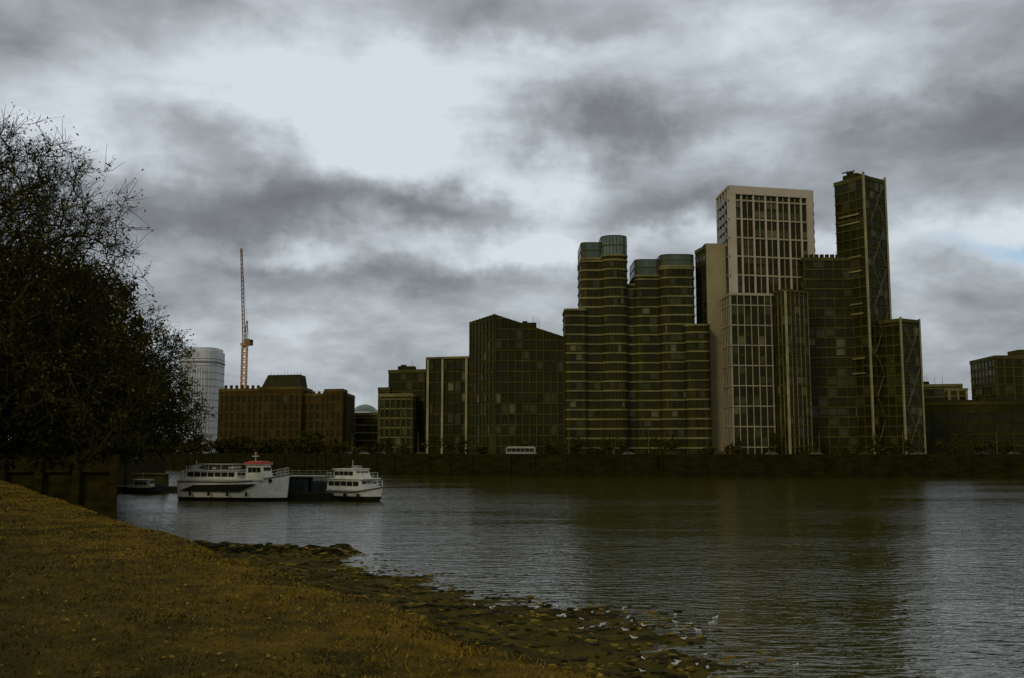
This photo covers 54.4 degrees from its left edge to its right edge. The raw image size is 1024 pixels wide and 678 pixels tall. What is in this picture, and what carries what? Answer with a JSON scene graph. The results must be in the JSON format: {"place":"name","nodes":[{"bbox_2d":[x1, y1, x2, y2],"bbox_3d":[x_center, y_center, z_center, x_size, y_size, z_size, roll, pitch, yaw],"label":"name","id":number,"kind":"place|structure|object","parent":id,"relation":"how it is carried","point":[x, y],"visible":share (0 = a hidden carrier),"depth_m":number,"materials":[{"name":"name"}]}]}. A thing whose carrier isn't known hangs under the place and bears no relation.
{"place":"outdoors","nodes":[
{"label":"outdoors","id":0,"kind":"place"},
{"bbox_2d":[0,480,591,677],"bbox_3d":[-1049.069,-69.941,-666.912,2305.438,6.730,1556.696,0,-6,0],"label":"grass bank","id":1,"kind":"structure","parent":0,"point":[114,626],"depth_m":9.07,"materials":[{"name":"plant"}]},
{"bbox_2d":[0,218,170,475],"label":"ivy clad tree","id":2,"kind":"object","parent":1,"relation":"on","point":[28,435],"visible":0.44,"depth_m":66.17,"materials":[{"name":"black plant"}]},
{"bbox_2d":[0,104,205,469],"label":"plane tree","id":3,"kind":"object","parent":1,"relation":"on","point":[27,257],"visible":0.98,"depth_m":61.62,"materials":[{"name":"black plant"}]},
{"bbox_2d":[0,483,603,677],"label":"grass tufts","id":4,"kind":"object","parent":1,"relation":"on","point":[43,503],"visible":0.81,"depth_m":10.45,"materials":[{"name":"brown plant"}]},
{"bbox_2d":[0,0,1023,438],"label":"sky","id":5,"kind":"structure","parent":0,"point":[390,178],"materials":[{"name":"grey"}]},
{"bbox_2d":[506,447,536,453],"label":"coach","id":6,"kind":"object","parent":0,"point":[521,450],"visible":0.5,"depth_m":285.19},
{"bbox_2d":[114,469,1023,677],"bbox_3d":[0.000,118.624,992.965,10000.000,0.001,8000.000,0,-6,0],"label":"river water","id":7,"kind":"structure","parent":0,"point":[868,577],"depth_m":72.25,"materials":[{"name":"grey liquid"}]},
{"bbox_2d":[0,454,165,518],"bbox_3d":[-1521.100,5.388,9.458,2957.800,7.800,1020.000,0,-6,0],"label":"embankment wall","id":8,"kind":"structure","parent":7,"relation":"in","point":[93,488],"depth_m":106.82,"materials":[{"name":"stone"}]},
{"bbox_2d":[49,239,177,466],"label":"ivy clad tree","id":9,"kind":"object","parent":8,"relation":"on","point":[148,413],"visible":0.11,"depth_m":112.00,"materials":[{"name":"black plant"}]},
{"bbox_2d":[129,378,185,465],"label":"slender tree","id":10,"kind":"object","parent":8,"relation":"on","point":[157,450],"visible":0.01,"depth_m":141.22,"materials":[{"name":"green plant"}]},
{"bbox_2d":[129,300,220,468],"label":"slender tree","id":11,"kind":"object","parent":8,"relation":"on","point":[177,411],"visible":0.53,"depth_m":123.57,"materials":[{"name":"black plant"}]},
{"bbox_2d":[123,479,164,493],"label":"launch","id":12,"kind":"object","parent":7,"relation":"on","point":[144,486],"visible":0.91,"depth_m":167.43,"materials":[{"name":"black"}]},
{"bbox_2d":[117,463,245,491],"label":"floating pier","id":13,"kind":"structure","parent":7,"relation":"on","point":[162,478],"depth_m":175.58,"materials":[{"name":"grey metal"}]},
{"bbox_2d":[177,453,289,500],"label":"passenger boat","id":14,"kind":"object","parent":7,"relation":"on","point":[256,481],"visible":0.96,"depth_m":143.73,"materials":[{"name":"white metal"}]},
{"bbox_2d":[193,540,362,556],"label":"stone spit","id":15,"kind":"structure","parent":7,"relation":"in","point":[339,549],"depth_m":69.86,"materials":[{"name":"stone"}]},
{"bbox_2d":[286,470,338,500],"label":"work barge","id":16,"kind":"object","parent":7,"relation":"on","point":[304,488],"visible":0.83,"depth_m":145.52},
{"bbox_2d":[324,465,383,501],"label":"river cruiser","id":17,"kind":"object","parent":7,"relation":"on","point":[353,483],"visible":0.96,"depth_m":143.28,"materials":[{"name":"white metal"}]},
{"bbox_2d":[213,550,722,677],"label":"foreshore","id":18,"kind":"structure","parent":7,"relation":"in","point":[575,649],"depth_m":39.99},
{"bbox_2d":[209,547,775,677],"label":"foreshore rocks","id":19,"kind":"object","parent":18,"relation":"on","point":[624,667],"visible":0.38,"depth_m":40.92,"materials":[{"name":"stone"}]},
{"bbox_2d":[474,603,797,671],"bbox_3d":[5.361,11.591,40.165,9.060,0.412,15.421,3,-7,-24],"label":"gull flock","id":20,"kind":"object","parent":7,"relation":"on","point":[676,662],"visible":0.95,"depth_m":40.66,"materials":[{"name":"white"}]},
{"bbox_2d":[721,288,812,453],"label":"pale framed apartment block","id":21,"kind":"structure","parent":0,"point":[766,356],"depth_m":289.69,"materials":[{"name":"beige concrete"}]},
{"bbox_3d":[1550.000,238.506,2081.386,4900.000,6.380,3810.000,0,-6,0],"label":"far bank ground","id":22,"kind":"structure","parent":0,"visible":0},
{"bbox_2d":[177,347,224,452],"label":"white curved building","id":23,"kind":"structure","parent":22,"relation":"on","point":[210,367],"depth_m":431.83,"materials":[{"name":"glass"}]},
{"bbox_2d":[240,248,252,388],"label":"tower crane","id":24,"kind":"object","parent":22,"relation":"on","point":[246,343],"visible":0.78,"depth_m":402.56,"materials":[{"name":"orange metal"}]},
{"bbox_2d":[164,430,345,455],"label":"distant tree line","id":25,"kind":"object","parent":22,"relation":"on","point":[299,443],"visible":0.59,"depth_m":347.24,"materials":[{"name":"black plant"}]},
{"bbox_2d":[217,371,354,453],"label":"brick office building","id":26,"kind":"structure","parent":22,"relation":"on","point":[284,407],"depth_m":377.03,"materials":[{"name":"brown brick"}]},
{"bbox_2d":[354,413,377,453],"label":"background apartment block","id":27,"kind":"structure","parent":22,"relation":"on","point":[366,427],"depth_m":392.42,"materials":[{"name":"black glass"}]},
{"bbox_2d":[355,404,377,412],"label":"glass dome building","id":28,"kind":"structure","parent":22,"relation":"on","point":[365,408],"depth_m":657.91,"materials":[{"name":"teal glass"}]},
{"bbox_2d":[377,365,425,453],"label":"stepped office building","id":29,"kind":"structure","parent":22,"relation":"on","point":[401,409],"depth_m":335.20,"materials":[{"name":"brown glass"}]},
{"bbox_2d":[425,356,468,453],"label":"finned office building","id":30,"kind":"structure","parent":22,"relation":"on","point":[447,398],"depth_m":319.56,"materials":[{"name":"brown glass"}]},
{"bbox_2d":[468,314,565,453],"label":"sloping roof office building","id":31,"kind":"structure","parent":22,"relation":"on","point":[517,388],"depth_m":299.76,"materials":[{"name":"black glass"}]},
{"bbox_2d":[159,453,1023,477],"bbox_3d":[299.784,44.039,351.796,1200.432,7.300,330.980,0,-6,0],"label":"river wall","id":32,"kind":"structure","parent":22,"relation":"on","point":[815,465],"depth_m":273.82,"materials":[{"name":"stone"}]},
{"bbox_2d":[562,235,636,453],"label":"rounded balcony apartment tower","id":33,"kind":"structure","parent":22,"relation":"on","point":[599,329],"depth_m":301.37,"materials":[{"name":"brown glass"}]},
{"bbox_2d":[629,254,712,453],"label":"rounded balcony apartment tower","id":34,"kind":"structure","parent":22,"relation":"on","point":[673,371],"depth_m":299.74,"materials":[{"name":"brown glass"}]},
{"bbox_2d":[329,430,1023,453],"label":"distant street trees","id":35,"kind":"object","parent":22,"relation":"on","point":[906,444],"visible":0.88,"depth_m":286.21,"materials":[{"name":"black plant"}]},
{"bbox_2d":[695,243,726,451],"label":"building","id":36,"kind":"structure","parent":22,"relation":"on","point":[710,269],"depth_m":302.92,"materials":[{"name":"beige concrete"}]},
{"bbox_2d":[716,185,815,295],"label":"pale framed apartment tower","id":37,"kind":"structure","parent":22,"relation":"on","point":[765,235],"depth_m":305.99,"materials":[{"name":"beige concrete"}]},
{"bbox_2d":[800,170,926,453],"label":"braced glass apartment tower","id":38,"kind":"structure","parent":22,"relation":"on","point":[866,367],"depth_m":300.18,"materials":[{"name":"glass"}]},
{"bbox_2d":[923,376,967,400],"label":"flat roofed apartment block","id":39,"kind":"structure","parent":22,"relation":"on","point":[951,391],"depth_m":379.39,"materials":[{"name":"beige concrete"}]},
{"bbox_2d":[924,397,1023,453],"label":"warehouse building","id":40,"kind":"structure","parent":22,"relation":"on","point":[992,418],"depth_m":325.39,"materials":[{"name":"brown brick"}]},
{"bbox_2d":[969,350,1023,401],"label":"concrete apartment block","id":41,"kind":"structure","parent":22,"relation":"on","point":[998,376],"depth_m":350.91,"materials":[{"name":"brown concrete"}]}
]}

